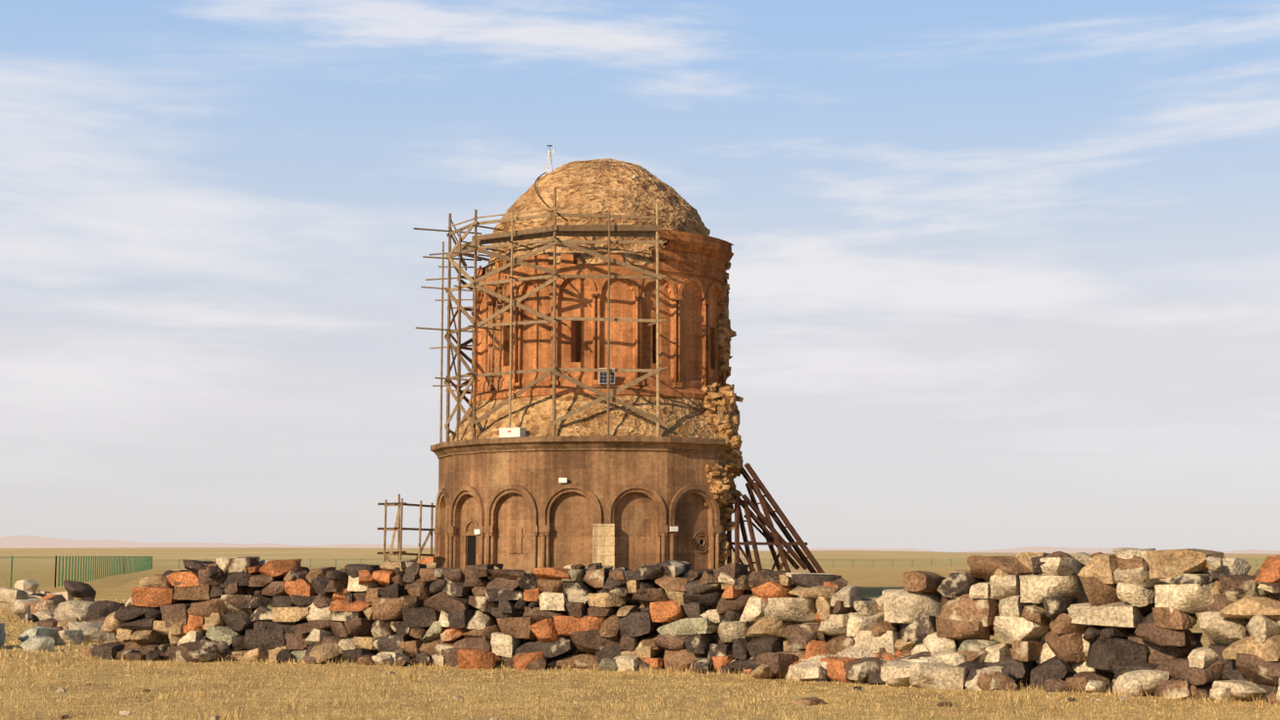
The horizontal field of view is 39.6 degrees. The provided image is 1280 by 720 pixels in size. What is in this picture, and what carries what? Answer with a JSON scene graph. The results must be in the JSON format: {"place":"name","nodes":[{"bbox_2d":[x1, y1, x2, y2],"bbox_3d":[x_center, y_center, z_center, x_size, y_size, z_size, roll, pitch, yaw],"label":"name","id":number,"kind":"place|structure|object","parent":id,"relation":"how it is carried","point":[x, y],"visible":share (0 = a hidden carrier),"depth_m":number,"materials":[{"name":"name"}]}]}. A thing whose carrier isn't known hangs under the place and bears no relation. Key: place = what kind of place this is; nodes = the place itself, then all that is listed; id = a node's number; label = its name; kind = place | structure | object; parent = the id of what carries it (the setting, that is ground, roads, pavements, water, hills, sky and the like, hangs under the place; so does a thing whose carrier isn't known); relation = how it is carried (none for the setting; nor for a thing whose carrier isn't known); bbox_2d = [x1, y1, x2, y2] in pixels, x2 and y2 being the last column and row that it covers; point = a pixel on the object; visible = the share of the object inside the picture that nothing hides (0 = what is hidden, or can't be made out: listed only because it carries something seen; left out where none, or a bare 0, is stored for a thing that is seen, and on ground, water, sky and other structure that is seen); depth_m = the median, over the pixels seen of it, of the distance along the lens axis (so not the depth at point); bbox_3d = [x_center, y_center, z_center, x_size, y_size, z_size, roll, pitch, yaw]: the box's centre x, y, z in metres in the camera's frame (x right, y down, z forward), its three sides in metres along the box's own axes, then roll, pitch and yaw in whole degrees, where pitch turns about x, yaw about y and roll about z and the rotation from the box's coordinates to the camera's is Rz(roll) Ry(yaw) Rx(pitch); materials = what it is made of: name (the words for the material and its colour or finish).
{"place":"outdoors","nodes":[
{"label":"outdoors","id":0,"kind":"place"},
{"bbox_2d":[0,557,1265,584],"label":"fence panels","id":1,"kind":"object","parent":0,"point":[194,559],"visible":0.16,"depth_m":166.35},
{"bbox_2d":[0,547,1279,719],"bbox_3d":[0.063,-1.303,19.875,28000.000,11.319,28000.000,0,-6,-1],"label":"ground","id":2,"kind":"structure","parent":0,"point":[868,578],"depth_m":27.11,"materials":[{"name":"beige plant"}]},
{"bbox_2d":[376,187,667,563],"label":"scaffolding","id":3,"kind":"object","parent":2,"relation":"on","point":[553,230],"visible":0.83,"depth_m":75.91,"materials":[{"name":"brown wood"}]},
{"bbox_2d":[474,145,677,535],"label":"monitoring equipment","id":4,"kind":"object","parent":3,"relation":"on","point":[512,432],"visible":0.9,"depth_m":75.06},
{"bbox_2d":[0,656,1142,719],"bbox_3d":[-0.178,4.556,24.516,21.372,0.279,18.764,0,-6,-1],"label":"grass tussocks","id":5,"kind":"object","parent":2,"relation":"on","point":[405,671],"depth_m":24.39,"materials":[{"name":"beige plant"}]},
{"bbox_2d":[434,450,721,572],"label":"walls","id":6,"kind":"structure","parent":2,"relation":"on","point":[511,502],"depth_m":74.25,"materials":[{"name":"brown stone"}]},
{"bbox_2d":[434,532,718,572],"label":"colonnettes","id":7,"kind":"object","parent":6,"relation":"on","point":[450,544],"visible":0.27,"depth_m":74.83,"materials":[{"name":"brown stone"}]},
{"bbox_2d":[430,435,725,458],"bbox_3d":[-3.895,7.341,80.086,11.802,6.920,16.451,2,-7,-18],"label":"cornice","id":8,"kind":"structure","parent":6,"relation":"on","point":[575,442],"depth_m":74.26,"materials":[{"name":"brown stone"}]},
{"bbox_2d":[449,394,721,441],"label":"roof","id":9,"kind":"structure","parent":8,"relation":"on","point":[685,417],"depth_m":75.42,"materials":[{"name":"beige stone"}]},
{"bbox_2d":[468,253,726,406],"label":"drum","id":10,"kind":"object","parent":9,"relation":"on","point":[693,294],"visible":0.54,"depth_m":76.65,"materials":[{"name":"brown stone"}]},
{"bbox_2d":[481,158,710,277],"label":"dome","id":11,"kind":"structure","parent":10,"relation":"on","point":[605,186],"depth_m":78.58,"materials":[{"name":"beige stone"}]},
{"bbox_2d":[471,296,725,392],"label":"drum colonnettes","id":12,"kind":"object","parent":10,"relation":"attached to","point":[705,332],"visible":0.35,"depth_m":76.83,"materials":[{"name":"brown stone"}]},
{"bbox_2d":[651,229,733,282],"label":"cornice","id":13,"kind":"structure","parent":10,"relation":"attached to","point":[695,254],"depth_m":77.66,"materials":[{"name":"brown stone"}]},
{"bbox_2d":[716,277,730,381],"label":"broken wall edge","id":14,"kind":"object","parent":10,"relation":"attached to","point":[723,329],"visible":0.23,"depth_m":79.63,"materials":[{"name":"brown stone"}]},
{"bbox_2d":[466,535,703,565],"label":"dark openings","id":15,"kind":"object","parent":6,"relation":"attached to","point":[471,552],"visible":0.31,"depth_m":76.28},
{"bbox_2d":[592,523,614,569],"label":"door panel","id":16,"kind":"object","parent":2,"relation":"on","point":[603,544],"depth_m":73.13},
{"bbox_2d":[9,556,1256,587],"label":"fence posts","id":17,"kind":"object","parent":2,"relation":"on","point":[142,567],"visible":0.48,"depth_m":157.18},
{"bbox_2d":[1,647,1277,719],"bbox_3d":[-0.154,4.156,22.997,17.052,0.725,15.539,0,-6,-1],"label":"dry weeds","id":18,"kind":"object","parent":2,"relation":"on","point":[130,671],"visible":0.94,"depth_m":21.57,"materials":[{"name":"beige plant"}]},
{"bbox_2d":[0,547,1279,719],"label":"dry stone wall","id":19,"kind":"structure","parent":2,"relation":"on","point":[1126,617],"depth_m":30.10,"materials":[{"name":"grey stone"}]},
{"bbox_2d":[97,654,1279,706],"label":"wall foot grass","id":20,"kind":"structure","parent":2,"relation":"on","point":[721,672],"depth_m":30.31,"materials":[{"name":"beige plant"}]},
{"bbox_2d":[701,260,743,566],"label":"break rubble stones","id":21,"kind":"object","parent":2,"relation":"on","point":[709,390],"visible":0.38,"depth_m":76.56,"materials":[{"name":"brown stone"}]},
{"bbox_2d":[706,462,729,502],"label":"broken masonry","id":22,"kind":"object","parent":21,"relation":"on","point":[716,482],"visible":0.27,"depth_m":75.39,"materials":[{"name":"beige stone"}]},
{"bbox_2d":[704,384,743,522],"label":"broken masonry","id":23,"kind":"object","parent":21,"relation":"on","point":[723,415],"visible":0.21,"depth_m":76.65,"materials":[{"name":"brown stone"}]},
{"bbox_2d":[718,490,732,531],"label":"broken masonry","id":24,"kind":"object","parent":21,"relation":"attached to","point":[728,496],"visible":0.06,"depth_m":76.19,"materials":[{"name":"brown stone"}]},
{"bbox_2d":[718,505,726,565],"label":"broken wall edge","id":25,"kind":"object","parent":2,"relation":"on","point":[722,524],"visible":0.04,"depth_m":76.00,"materials":[{"name":"brown stone"}]},
{"bbox_2d":[726,462,825,573],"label":"support beams","id":26,"kind":"structure","parent":2,"relation":"on","point":[773,537],"depth_m":76.90,"materials":[{"name":"brown wood"}]},
{"bbox_2d":[0,535,1279,554],"bbox_3d":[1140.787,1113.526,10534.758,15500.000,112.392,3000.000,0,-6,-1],"label":"distant hills","id":27,"kind":"structure","parent":0,"point":[21,541],"depth_m":9011.71,"materials":[{"name":"plant"}]},
{"bbox_2d":[0,0,1279,552],"label":"sky","id":28,"kind":"structure","parent":0,"point":[1002,274],"materials":[{"name":"blue"}]}
]}

